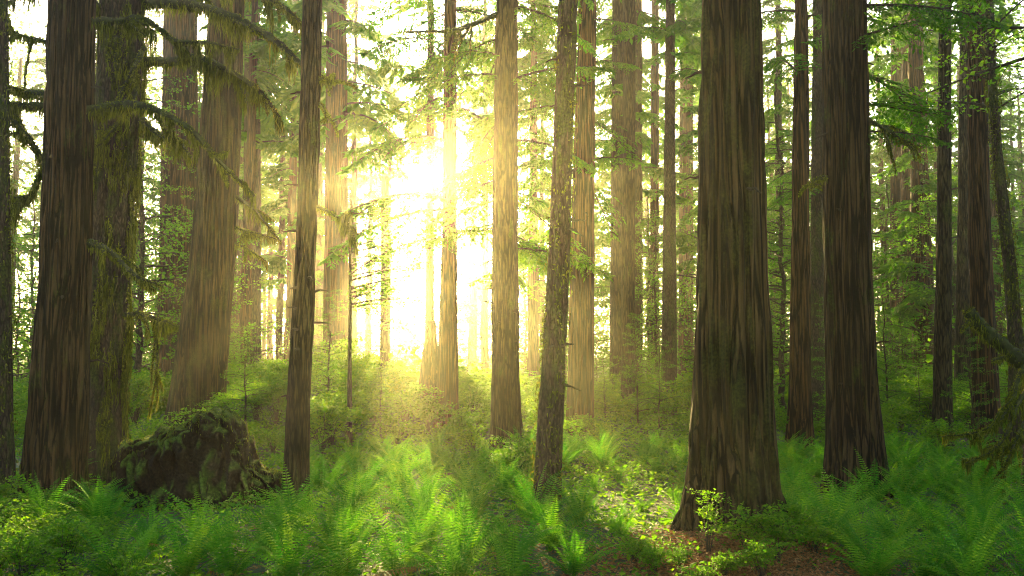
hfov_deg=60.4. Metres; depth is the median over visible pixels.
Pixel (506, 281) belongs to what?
hemlock tree
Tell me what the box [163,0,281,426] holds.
redwood tree
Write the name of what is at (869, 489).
sword fern
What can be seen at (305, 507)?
sword fern
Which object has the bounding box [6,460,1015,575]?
leaf litter
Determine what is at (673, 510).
sword fern
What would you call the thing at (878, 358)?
leafy shrub
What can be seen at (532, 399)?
leafy shrub
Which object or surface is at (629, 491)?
sword fern
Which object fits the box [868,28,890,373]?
conifer tree
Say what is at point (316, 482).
sword fern
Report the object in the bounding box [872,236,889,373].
maple tree
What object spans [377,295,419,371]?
maple tree
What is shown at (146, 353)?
maple tree
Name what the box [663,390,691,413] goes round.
leafy shrub
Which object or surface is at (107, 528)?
leafy shrub
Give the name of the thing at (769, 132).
conifer tree
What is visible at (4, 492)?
leafy shrub
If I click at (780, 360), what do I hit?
tree
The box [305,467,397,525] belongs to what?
sword fern
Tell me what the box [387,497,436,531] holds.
sword fern
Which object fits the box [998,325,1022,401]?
maple sapling
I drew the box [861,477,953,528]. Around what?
sword fern
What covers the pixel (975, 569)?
sword fern
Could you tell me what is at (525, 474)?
sword fern
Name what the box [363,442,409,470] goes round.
sword fern
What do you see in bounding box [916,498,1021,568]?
sword fern
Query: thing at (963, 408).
leafy shrub
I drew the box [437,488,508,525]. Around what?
sword fern
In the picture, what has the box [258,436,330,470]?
sword fern
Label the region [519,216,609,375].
maple tree
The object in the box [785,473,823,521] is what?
sword fern
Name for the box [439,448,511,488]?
sword fern
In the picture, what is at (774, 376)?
maple sapling
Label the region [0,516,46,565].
leafy shrub
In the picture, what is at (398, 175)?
conifer tree
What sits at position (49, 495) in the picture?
sword fern
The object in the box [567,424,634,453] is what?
sword fern
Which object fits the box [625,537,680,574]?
leafy shrub
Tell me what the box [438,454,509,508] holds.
sword fern
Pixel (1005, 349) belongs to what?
maple tree
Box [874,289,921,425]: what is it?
maple sapling
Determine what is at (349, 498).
sword fern
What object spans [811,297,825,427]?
maple sapling
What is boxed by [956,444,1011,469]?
sword fern
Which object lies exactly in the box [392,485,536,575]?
sword fern
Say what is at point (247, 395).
maple sapling
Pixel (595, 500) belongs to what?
sword fern
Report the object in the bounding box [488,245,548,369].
maple tree
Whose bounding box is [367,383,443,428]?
leafy shrub
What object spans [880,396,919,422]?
leafy shrub
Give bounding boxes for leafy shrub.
[0,474,32,504]
[0,491,24,513]
[0,495,21,521]
[0,496,52,527]
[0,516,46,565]
[0,530,35,572]
[0,530,72,575]
[0,552,10,569]
[2,506,69,546]
[7,524,78,557]
[13,374,28,389]
[13,382,28,408]
[13,383,27,410]
[13,385,27,409]
[13,391,27,414]
[13,407,25,420]
[13,412,25,435]
[14,376,28,394]
[15,409,26,425]
[16,486,77,505]
[19,519,114,565]
[23,510,109,575]
[23,555,95,575]
[50,513,125,549]
[84,540,175,575]
[128,367,171,408]
[128,369,171,427]
[128,374,159,402]
[129,416,187,440]
[158,375,170,396]
[164,405,241,425]
[190,387,248,412]
[227,361,262,382]
[228,378,280,421]
[230,381,280,413]
[232,377,311,425]
[235,356,283,380]
[241,363,282,381]
[243,420,279,442]
[250,425,284,454]
[254,370,287,399]
[256,357,288,379]
[279,395,369,453]
[282,395,324,439]
[284,390,374,445]
[311,358,366,388]
[311,368,392,403]
[312,335,382,361]
[312,349,336,386]
[316,349,375,381]
[322,386,386,436]
[340,376,396,404]
[353,357,383,372]
[355,391,396,430]
[362,413,426,445]
[365,366,404,396]
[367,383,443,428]
[374,360,418,384]
[400,394,462,433]
[424,423,464,446]
[438,408,484,435]
[445,423,495,452]
[455,407,490,431]
[457,433,535,481]
[458,382,490,417]
[458,383,472,397]
[460,373,488,389]
[469,371,490,396]
[478,376,490,388]
[482,382,529,397]
[520,391,529,401]
[521,396,536,419]
[521,398,538,415]
[522,373,567,397]
[522,404,587,437]
[523,395,566,414]
[564,402,605,419]
[569,413,610,439]
[576,420,628,442]
[594,381,616,404]
[598,373,656,396]
[605,529,666,562]
[609,392,651,414]
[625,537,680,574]
[634,387,658,414]
[639,368,692,418]
[643,391,682,420]
[659,543,698,567]
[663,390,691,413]
[667,410,690,429]
[677,564,720,575]
[685,486,731,553]
[694,548,754,575]
[712,502,800,551]
[730,533,797,575]
[733,511,817,562]
[764,500,841,541]
[774,393,786,415]
[775,407,788,430]
[776,369,788,385]
[777,415,824,431]
[788,519,847,552]
[813,409,824,430]
[815,390,825,406]
[877,351,902,371]
[877,362,893,378]
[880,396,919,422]
[881,406,908,434]
[892,382,914,398]
[894,366,925,378]
[895,372,967,419]
[902,417,974,454]
[924,378,969,418]
[953,390,1005,427]
[953,391,1001,424]
[958,380,1007,404]
[963,418,1007,433]
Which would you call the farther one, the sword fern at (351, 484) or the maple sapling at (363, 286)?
the maple sapling at (363, 286)
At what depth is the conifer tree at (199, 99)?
62.80 m
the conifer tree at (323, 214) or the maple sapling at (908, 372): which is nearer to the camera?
the maple sapling at (908, 372)
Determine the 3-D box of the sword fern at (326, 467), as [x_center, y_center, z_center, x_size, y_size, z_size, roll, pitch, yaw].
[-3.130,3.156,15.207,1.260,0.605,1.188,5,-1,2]
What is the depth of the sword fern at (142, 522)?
9.87 m
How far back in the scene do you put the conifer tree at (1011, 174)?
51.75 m
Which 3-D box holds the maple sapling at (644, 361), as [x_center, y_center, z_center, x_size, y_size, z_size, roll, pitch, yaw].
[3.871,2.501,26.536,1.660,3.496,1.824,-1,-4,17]
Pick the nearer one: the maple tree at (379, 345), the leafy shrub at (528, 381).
the leafy shrub at (528, 381)
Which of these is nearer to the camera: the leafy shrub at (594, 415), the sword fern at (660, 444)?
the sword fern at (660, 444)
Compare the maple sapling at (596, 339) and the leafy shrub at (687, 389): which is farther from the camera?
the maple sapling at (596, 339)
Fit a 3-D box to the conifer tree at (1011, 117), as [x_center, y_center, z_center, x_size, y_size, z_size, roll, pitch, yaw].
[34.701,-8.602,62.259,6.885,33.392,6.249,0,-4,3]
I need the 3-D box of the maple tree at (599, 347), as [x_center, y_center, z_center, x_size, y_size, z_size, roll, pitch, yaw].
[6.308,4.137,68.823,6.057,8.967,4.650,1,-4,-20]
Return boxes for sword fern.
[0,472,88,513]
[4,471,94,521]
[21,498,89,530]
[30,477,148,533]
[45,478,134,518]
[50,515,166,575]
[67,479,132,510]
[70,483,136,523]
[102,518,170,565]
[107,498,190,554]
[110,493,191,540]
[118,495,236,575]
[130,487,272,557]
[160,499,292,575]
[201,491,331,555]
[205,504,252,541]
[216,488,326,544]
[220,505,372,575]
[242,462,345,534]
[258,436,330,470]
[261,479,321,520]
[272,492,401,564]
[272,504,433,575]
[274,440,324,456]
[275,492,323,519]
[277,452,372,494]
[293,488,377,546]
[296,469,383,533]
[304,452,404,511]
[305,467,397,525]
[305,496,392,535]
[311,449,359,482]
[322,427,380,459]
[322,469,382,501]
[328,442,373,473]
[329,451,400,494]
[332,497,442,575]
[346,425,409,457]
[351,447,379,467]
[353,453,398,475]
[353,479,494,573]
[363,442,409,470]
[364,462,402,481]
[371,439,440,493]
[373,434,421,464]
[375,466,426,516]
[377,461,480,519]
[381,504,438,549]
[385,463,455,506]
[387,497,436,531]
[389,503,505,575]
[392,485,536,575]
[395,444,467,480]
[399,431,457,465]
[400,423,459,456]
[415,465,453,496]
[419,439,479,471]
[429,500,484,538]
[435,469,509,520]
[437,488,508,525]
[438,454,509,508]
[438,508,559,575]
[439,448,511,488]
[441,457,476,476]
[447,504,541,547]
[457,440,490,460]
[466,453,532,498]
[469,438,502,462]
[476,499,576,564]
[480,446,533,485]
[481,460,574,526]
[486,434,534,482]
[487,467,565,507]
[487,489,611,551]
[494,424,535,453]
[501,428,535,469]
[504,469,533,495]
[508,479,578,531]
[514,464,533,489]
[523,520,632,575]
[530,432,589,476]
[537,472,614,526]
[562,443,578,463]
[563,430,594,456]
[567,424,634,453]
[572,485,593,501]
[573,433,629,473]
[581,472,612,488]
[583,440,619,458]
[584,493,610,510]
[589,508,642,540]
[596,507,628,530]
[606,463,632,482]
[608,498,641,520]
[611,476,644,494]
[619,434,661,462]
[620,425,686,461]
[623,443,682,476]
[628,495,656,512]
[642,438,688,470]
[660,450,687,487]
[660,495,680,517]
[664,483,682,500]
[665,429,688,451]
[666,488,681,507]
[776,475,897,544]
[777,431,802,463]
[778,434,815,471]
[778,451,806,480]
[778,457,865,509]
[779,432,823,456]
[779,451,823,479]
[782,479,843,513]
[783,447,824,477]
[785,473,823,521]
[787,465,888,522]
[797,484,897,543]
[798,445,823,460]
[799,438,823,472]
[800,438,823,469]
[808,468,877,512]
[808,511,946,575]
[819,492,921,570]
[834,449,910,507]
[852,496,903,537]
[852,496,934,557]
[855,515,975,575]
[856,450,952,502]
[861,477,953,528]
[867,502,928,543]
[883,516,1002,569]
[884,421,922,459]
[885,438,935,468]
[886,437,937,476]
[886,485,984,537]
[887,452,904,466]
[889,461,912,483]
[896,488,948,512]
[899,452,955,487]
[900,507,1023,575]
[909,429,951,460]
[911,448,971,474]
[911,461,985,502]
[911,489,1023,549]
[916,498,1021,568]
[918,450,948,469]
[922,449,995,499]
[926,438,970,464]
[929,469,1016,521]
[940,451,1023,486]
[940,480,1023,531]
[942,472,1018,504]
[943,424,996,461]
[945,444,1015,481]
[951,455,1023,503]
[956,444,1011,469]
[965,513,1023,575]
[980,500,1023,563]
[981,501,1023,574]
[983,475,1023,519]
[986,486,1023,548]
[995,453,1020,475]
[995,471,1023,515]
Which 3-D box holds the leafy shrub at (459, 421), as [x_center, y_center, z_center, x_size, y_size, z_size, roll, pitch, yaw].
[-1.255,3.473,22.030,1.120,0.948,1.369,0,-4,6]
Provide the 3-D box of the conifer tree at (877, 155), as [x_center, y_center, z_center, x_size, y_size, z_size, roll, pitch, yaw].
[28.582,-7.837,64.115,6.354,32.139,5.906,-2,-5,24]
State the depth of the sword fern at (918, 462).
14.99 m
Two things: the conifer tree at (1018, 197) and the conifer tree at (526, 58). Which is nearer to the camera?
the conifer tree at (526, 58)
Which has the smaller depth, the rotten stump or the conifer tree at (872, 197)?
the rotten stump
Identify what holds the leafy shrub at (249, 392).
on the ground at (261, 569)
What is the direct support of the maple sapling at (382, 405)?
on the ground at (261, 569)
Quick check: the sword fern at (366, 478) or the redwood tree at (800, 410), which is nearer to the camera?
the sword fern at (366, 478)
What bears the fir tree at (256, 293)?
on the ground at (261, 569)
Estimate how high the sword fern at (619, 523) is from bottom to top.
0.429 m
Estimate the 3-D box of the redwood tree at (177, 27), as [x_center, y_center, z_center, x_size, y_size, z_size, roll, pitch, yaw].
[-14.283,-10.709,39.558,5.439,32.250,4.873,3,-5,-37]
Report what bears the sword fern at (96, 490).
on the ground at (261, 569)
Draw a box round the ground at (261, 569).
[1,355,1023,575]
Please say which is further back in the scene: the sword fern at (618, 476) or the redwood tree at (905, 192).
the redwood tree at (905, 192)
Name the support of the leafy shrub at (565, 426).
on the ground at (261, 569)
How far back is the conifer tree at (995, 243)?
46.44 m
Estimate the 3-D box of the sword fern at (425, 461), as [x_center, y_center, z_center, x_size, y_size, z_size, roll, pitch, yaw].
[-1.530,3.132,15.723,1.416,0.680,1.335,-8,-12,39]
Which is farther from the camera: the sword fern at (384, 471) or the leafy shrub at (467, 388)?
the leafy shrub at (467, 388)
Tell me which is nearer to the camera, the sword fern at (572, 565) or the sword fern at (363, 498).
the sword fern at (572, 565)
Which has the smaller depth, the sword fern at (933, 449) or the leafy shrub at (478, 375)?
the sword fern at (933, 449)
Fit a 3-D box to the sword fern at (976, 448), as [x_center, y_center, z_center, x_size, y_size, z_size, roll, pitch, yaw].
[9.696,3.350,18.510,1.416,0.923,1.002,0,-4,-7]
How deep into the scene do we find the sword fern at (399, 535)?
9.95 m
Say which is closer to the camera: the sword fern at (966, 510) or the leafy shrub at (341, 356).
the sword fern at (966, 510)
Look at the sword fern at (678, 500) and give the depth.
13.09 m
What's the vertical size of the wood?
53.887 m
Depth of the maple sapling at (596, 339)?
37.68 m
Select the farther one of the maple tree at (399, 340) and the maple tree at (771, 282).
the maple tree at (399, 340)
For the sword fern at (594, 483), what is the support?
on the ground at (261, 569)
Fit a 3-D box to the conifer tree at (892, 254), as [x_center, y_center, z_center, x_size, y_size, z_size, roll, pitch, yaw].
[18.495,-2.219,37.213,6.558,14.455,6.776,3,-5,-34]
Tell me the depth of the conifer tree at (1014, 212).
85.42 m
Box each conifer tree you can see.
[10,58,40,339]
[18,168,40,243]
[18,225,39,351]
[22,25,46,140]
[23,131,42,235]
[31,193,40,255]
[133,36,161,354]
[150,102,161,186]
[151,72,241,212]
[198,0,301,372]
[198,17,298,382]
[198,62,282,383]
[236,142,288,383]
[238,0,352,363]
[239,139,286,369]
[261,0,324,360]
[261,96,286,367]
[261,130,278,326]
[261,155,286,287]
[261,177,276,364]
[262,50,324,251]
[312,68,325,352]
[312,155,349,351]
[315,7,381,354]
[320,0,398,361]
[323,142,372,223]
[324,135,361,258]
[348,21,435,323]
[348,81,380,336]
[348,85,399,360]
[399,35,463,197]
[456,0,529,372]
[457,103,490,373]
[462,11,538,167]
[478,0,557,374]
[488,0,571,390]
[488,244,526,362]
[518,0,574,363]
[545,9,610,284]
[572,182,609,263]
[594,7,682,199]
[594,12,662,312]
[642,0,774,273]
[642,64,697,337]
[642,99,663,302]
[659,133,678,372]
[676,33,700,224]
[761,0,811,379]
[763,81,790,356]
[765,55,792,243]
[773,82,792,353]
[785,8,881,227]
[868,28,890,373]
[869,0,958,371]
[869,99,885,312]
[870,0,937,229]
[870,161,888,230]
[924,32,957,314]
[951,4,1023,363]
[951,65,958,310]
[952,5,1023,333]
[952,35,1023,286]
[1000,69,1023,309]
[1005,93,1023,315]
[1011,112,1023,254]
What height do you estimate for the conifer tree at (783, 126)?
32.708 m
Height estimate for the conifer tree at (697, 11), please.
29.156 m
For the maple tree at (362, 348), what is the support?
on the ground at (261, 569)
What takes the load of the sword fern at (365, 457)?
on the ground at (261, 569)
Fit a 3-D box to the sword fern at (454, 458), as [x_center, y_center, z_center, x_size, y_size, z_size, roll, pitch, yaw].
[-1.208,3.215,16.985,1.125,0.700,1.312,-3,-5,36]
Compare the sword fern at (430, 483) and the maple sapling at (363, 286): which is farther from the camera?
the maple sapling at (363, 286)
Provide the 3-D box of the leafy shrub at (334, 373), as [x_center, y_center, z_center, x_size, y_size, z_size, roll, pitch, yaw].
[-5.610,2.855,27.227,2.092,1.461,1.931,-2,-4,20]
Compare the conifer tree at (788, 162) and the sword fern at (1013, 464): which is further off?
the conifer tree at (788, 162)
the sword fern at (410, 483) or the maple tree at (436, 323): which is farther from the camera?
the maple tree at (436, 323)
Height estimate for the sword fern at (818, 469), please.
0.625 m
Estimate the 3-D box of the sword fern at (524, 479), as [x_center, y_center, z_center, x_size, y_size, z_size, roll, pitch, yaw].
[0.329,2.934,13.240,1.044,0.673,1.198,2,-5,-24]
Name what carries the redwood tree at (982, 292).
on the ground at (261, 569)
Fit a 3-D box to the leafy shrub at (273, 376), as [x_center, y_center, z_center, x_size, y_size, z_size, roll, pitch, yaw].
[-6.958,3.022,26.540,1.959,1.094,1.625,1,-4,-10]
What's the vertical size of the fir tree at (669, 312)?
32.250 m
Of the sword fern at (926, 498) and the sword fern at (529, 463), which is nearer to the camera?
the sword fern at (926, 498)
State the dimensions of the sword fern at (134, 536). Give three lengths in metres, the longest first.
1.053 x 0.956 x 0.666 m
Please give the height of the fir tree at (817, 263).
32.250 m
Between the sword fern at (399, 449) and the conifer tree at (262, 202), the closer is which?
the sword fern at (399, 449)
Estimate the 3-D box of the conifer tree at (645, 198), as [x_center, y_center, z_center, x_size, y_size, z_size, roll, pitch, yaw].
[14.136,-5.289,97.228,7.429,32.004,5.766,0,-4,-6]
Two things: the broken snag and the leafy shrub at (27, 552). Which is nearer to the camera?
the leafy shrub at (27, 552)
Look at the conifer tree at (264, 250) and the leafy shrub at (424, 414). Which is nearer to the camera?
the leafy shrub at (424, 414)
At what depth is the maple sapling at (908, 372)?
28.24 m
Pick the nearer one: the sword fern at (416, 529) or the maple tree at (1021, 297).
the sword fern at (416, 529)
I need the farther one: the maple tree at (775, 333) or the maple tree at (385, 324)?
the maple tree at (775, 333)
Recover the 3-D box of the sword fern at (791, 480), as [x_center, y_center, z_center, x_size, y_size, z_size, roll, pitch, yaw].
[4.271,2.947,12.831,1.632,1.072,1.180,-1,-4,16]
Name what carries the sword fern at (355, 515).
on the ground at (261, 569)
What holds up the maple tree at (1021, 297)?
on the ground at (261, 569)
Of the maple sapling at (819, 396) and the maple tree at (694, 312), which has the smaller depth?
the maple sapling at (819, 396)
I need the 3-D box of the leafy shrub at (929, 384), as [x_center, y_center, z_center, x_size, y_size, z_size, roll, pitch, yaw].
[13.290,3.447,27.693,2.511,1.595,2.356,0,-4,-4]
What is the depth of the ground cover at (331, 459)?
14.82 m
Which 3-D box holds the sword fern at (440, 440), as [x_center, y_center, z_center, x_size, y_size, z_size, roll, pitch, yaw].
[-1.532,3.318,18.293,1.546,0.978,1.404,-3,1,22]
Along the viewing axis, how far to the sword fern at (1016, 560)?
9.77 m
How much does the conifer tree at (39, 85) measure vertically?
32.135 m
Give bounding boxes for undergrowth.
[13,339,1007,418]
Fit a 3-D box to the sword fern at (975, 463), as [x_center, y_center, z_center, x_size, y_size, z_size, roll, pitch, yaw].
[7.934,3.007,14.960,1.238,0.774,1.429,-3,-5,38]
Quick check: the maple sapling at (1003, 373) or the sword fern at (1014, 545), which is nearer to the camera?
the sword fern at (1014, 545)
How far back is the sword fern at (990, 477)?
13.41 m
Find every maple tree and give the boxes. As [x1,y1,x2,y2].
[10,136,37,384]
[11,181,39,381]
[11,223,38,383]
[12,42,241,413]
[12,285,27,380]
[130,211,158,369]
[130,213,176,371]
[131,255,144,363]
[132,188,159,353]
[132,212,159,368]
[133,250,239,365]
[133,310,156,366]
[134,197,159,354]
[147,164,279,381]
[228,218,290,370]
[281,301,322,360]
[314,326,322,357]
[338,176,424,368]
[355,298,377,364]
[358,310,392,366]
[374,328,394,373]
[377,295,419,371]
[400,303,424,372]
[415,306,438,373]
[457,307,480,376]
[463,302,491,372]
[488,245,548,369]
[519,151,609,378]
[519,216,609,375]
[527,205,609,378]
[567,256,609,374]
[567,296,609,376]
[594,197,695,381]
[594,247,660,372]
[605,205,695,386]
[607,262,694,371]
[642,139,788,370]
[645,225,696,369]
[676,251,696,373]
[677,122,791,369]
[767,163,889,373]
[767,205,789,374]
[768,126,810,370]
[772,284,789,379]
[870,172,935,371]
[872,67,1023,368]
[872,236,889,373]
[873,264,889,350]
[889,197,957,286]
[896,0,1023,464]
[896,0,1023,494]
[990,131,1023,327]
[995,215,1023,329]
[995,242,1023,332]
[996,261,1023,353]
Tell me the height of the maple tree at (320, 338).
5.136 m
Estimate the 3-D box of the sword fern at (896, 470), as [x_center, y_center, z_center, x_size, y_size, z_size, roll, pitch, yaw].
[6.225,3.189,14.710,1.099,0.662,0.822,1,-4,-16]
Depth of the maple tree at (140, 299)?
29.27 m
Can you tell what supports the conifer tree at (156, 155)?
on the ground at (261, 569)
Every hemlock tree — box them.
[372,0,483,339]
[388,0,616,456]
[488,0,657,435]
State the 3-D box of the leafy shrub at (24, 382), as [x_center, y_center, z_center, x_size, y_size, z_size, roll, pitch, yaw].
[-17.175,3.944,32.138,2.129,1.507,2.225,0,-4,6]
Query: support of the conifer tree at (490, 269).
on the ground at (261, 569)
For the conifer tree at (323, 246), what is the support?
on the ground at (261, 569)
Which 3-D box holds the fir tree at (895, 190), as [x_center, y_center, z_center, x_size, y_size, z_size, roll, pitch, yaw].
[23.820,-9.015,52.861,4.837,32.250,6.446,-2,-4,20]
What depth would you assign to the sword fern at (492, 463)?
14.96 m
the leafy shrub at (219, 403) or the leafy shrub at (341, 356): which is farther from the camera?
the leafy shrub at (341, 356)
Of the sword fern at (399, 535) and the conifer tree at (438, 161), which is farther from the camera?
the conifer tree at (438, 161)
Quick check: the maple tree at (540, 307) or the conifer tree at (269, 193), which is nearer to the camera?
the maple tree at (540, 307)
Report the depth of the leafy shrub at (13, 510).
10.41 m
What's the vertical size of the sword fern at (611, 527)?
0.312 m
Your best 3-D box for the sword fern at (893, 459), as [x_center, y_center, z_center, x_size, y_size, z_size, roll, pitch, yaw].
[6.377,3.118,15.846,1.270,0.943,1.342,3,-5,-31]
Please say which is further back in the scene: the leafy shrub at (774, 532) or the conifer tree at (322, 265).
the conifer tree at (322, 265)
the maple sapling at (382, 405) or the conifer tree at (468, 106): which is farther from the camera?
the conifer tree at (468, 106)
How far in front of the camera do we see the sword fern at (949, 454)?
17.67 m
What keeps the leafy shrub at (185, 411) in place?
on the ground at (261, 569)
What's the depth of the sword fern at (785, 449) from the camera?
17.72 m
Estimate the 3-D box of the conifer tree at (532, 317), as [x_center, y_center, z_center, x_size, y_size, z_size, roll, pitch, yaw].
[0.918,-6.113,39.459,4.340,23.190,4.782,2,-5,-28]
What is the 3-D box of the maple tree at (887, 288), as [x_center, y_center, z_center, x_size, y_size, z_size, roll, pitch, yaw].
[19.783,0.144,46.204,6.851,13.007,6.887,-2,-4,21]
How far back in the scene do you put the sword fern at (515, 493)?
12.53 m
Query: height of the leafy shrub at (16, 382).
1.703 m
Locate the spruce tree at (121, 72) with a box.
[8,0,330,484]
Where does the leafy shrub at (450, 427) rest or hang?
on the ground at (261, 569)
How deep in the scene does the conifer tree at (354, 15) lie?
60.87 m
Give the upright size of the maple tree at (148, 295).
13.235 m
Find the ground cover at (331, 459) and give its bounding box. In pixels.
[0,381,1023,575]
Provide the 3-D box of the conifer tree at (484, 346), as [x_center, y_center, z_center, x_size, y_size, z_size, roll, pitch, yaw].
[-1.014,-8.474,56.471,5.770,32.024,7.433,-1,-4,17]
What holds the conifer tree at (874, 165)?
on the ground at (261, 569)
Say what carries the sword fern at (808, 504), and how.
on the ground at (261, 569)
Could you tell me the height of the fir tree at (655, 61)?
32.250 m
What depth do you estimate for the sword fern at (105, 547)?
8.47 m
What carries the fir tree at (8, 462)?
on the ground at (261, 569)
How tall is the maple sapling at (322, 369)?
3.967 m
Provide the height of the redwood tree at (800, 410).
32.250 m
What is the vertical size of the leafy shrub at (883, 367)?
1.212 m
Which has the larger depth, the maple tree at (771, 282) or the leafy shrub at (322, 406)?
the maple tree at (771, 282)
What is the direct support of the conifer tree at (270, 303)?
on the ground at (261, 569)
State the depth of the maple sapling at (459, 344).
29.13 m
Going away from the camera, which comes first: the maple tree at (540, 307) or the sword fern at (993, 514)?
the sword fern at (993, 514)
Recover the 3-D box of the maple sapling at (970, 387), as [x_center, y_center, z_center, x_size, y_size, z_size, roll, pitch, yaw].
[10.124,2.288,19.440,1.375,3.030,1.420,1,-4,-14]
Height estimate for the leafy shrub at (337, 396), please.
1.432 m
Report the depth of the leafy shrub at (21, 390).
26.76 m
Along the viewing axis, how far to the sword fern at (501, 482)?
13.73 m
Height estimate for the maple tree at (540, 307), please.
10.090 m
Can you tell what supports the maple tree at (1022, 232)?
on the ground at (261, 569)
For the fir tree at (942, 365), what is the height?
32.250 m
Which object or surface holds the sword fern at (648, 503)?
on the ground at (261, 569)
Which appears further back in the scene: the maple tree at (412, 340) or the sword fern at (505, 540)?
the maple tree at (412, 340)
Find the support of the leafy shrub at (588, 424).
on the ground at (261, 569)
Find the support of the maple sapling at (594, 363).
on the ground at (261, 569)
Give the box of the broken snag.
[416,321,437,417]
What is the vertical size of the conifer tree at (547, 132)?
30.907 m
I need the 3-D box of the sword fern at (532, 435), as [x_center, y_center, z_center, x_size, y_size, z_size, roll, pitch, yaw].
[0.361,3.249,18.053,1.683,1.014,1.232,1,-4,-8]
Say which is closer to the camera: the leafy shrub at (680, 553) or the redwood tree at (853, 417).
the leafy shrub at (680, 553)
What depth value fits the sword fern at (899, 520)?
10.47 m
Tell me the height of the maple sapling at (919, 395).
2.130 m
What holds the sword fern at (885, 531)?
on the ground at (261, 569)
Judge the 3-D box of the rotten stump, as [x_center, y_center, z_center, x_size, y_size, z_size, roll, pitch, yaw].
[-4.877,2.786,13.983,2.867,1.820,1.864,0,-4,0]
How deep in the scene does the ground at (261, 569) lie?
12.34 m
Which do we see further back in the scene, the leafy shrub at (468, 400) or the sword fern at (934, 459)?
the leafy shrub at (468, 400)
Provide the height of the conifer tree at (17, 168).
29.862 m
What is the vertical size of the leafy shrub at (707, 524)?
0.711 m
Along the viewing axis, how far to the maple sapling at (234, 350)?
32.63 m
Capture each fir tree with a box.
[0,0,20,506]
[198,0,323,363]
[281,0,360,504]
[528,0,589,518]
[572,0,658,389]
[578,0,699,407]
[594,0,695,381]
[596,0,701,378]
[611,0,701,419]
[644,0,700,381]
[764,0,880,432]
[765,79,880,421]
[867,0,938,379]
[908,0,961,447]
[954,0,1020,402]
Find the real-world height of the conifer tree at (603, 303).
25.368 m
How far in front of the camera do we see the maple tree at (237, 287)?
35.20 m
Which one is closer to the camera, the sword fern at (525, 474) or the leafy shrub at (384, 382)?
the sword fern at (525, 474)
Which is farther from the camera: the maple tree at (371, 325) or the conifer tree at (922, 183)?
the maple tree at (371, 325)
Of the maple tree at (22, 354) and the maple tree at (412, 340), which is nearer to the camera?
the maple tree at (22, 354)
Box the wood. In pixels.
[9,0,1023,372]
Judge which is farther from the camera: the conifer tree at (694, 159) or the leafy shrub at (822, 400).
the conifer tree at (694, 159)
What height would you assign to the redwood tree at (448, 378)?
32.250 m
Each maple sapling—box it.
[207,323,275,424]
[227,312,246,385]
[310,289,358,439]
[347,184,431,448]
[364,367,398,437]
[428,298,470,385]
[565,314,602,387]
[594,323,609,386]
[594,352,629,417]
[608,312,668,422]
[628,338,689,438]
[772,335,788,401]
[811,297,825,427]
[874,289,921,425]
[880,307,929,382]
[893,336,931,415]
[897,360,932,423]
[933,327,1001,444]
[965,329,1007,421]
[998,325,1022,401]
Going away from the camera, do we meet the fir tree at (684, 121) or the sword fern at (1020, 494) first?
the sword fern at (1020, 494)
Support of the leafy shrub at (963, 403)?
on the ground at (261, 569)
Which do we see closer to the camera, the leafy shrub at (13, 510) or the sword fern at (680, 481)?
the leafy shrub at (13, 510)
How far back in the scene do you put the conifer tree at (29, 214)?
104.21 m
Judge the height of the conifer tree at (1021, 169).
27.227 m
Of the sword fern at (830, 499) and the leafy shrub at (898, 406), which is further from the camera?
the leafy shrub at (898, 406)
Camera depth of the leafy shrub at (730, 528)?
8.98 m
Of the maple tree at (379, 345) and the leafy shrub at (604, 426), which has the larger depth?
the maple tree at (379, 345)
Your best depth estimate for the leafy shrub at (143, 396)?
24.29 m
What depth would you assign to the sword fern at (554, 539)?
9.82 m
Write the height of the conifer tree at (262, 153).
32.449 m
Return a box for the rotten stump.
[108,405,282,510]
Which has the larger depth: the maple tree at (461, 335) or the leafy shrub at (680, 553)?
the maple tree at (461, 335)
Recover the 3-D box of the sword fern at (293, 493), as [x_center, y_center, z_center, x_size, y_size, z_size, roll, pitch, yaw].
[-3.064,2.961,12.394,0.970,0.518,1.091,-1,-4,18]
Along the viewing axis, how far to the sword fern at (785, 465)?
14.57 m
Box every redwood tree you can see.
[8,0,256,510]
[157,8,198,376]
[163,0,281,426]
[246,0,412,363]
[317,0,550,428]
[670,0,791,533]
[762,0,896,449]
[798,0,1009,499]
[871,0,958,378]
[966,0,1002,444]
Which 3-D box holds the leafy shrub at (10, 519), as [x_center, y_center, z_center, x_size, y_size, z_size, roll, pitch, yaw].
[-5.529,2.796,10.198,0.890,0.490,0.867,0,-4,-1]
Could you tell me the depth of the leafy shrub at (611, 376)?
34.05 m
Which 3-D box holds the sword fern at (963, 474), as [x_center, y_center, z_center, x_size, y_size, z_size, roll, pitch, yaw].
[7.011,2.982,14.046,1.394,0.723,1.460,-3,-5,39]
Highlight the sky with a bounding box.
[8,0,1023,355]
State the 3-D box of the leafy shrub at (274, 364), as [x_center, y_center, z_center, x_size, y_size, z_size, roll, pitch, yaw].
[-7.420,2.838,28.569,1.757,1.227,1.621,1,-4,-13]
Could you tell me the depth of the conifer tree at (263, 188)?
65.80 m
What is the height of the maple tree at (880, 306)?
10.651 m
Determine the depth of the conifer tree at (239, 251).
69.90 m
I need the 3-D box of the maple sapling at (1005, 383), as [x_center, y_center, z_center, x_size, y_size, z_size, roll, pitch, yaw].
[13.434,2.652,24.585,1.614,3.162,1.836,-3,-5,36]
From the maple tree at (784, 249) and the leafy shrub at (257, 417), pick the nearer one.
the leafy shrub at (257, 417)
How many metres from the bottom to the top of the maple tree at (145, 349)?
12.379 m
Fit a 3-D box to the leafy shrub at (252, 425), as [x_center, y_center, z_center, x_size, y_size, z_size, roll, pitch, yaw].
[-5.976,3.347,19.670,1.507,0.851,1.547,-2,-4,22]
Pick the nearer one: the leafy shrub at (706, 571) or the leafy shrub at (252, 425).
the leafy shrub at (706, 571)

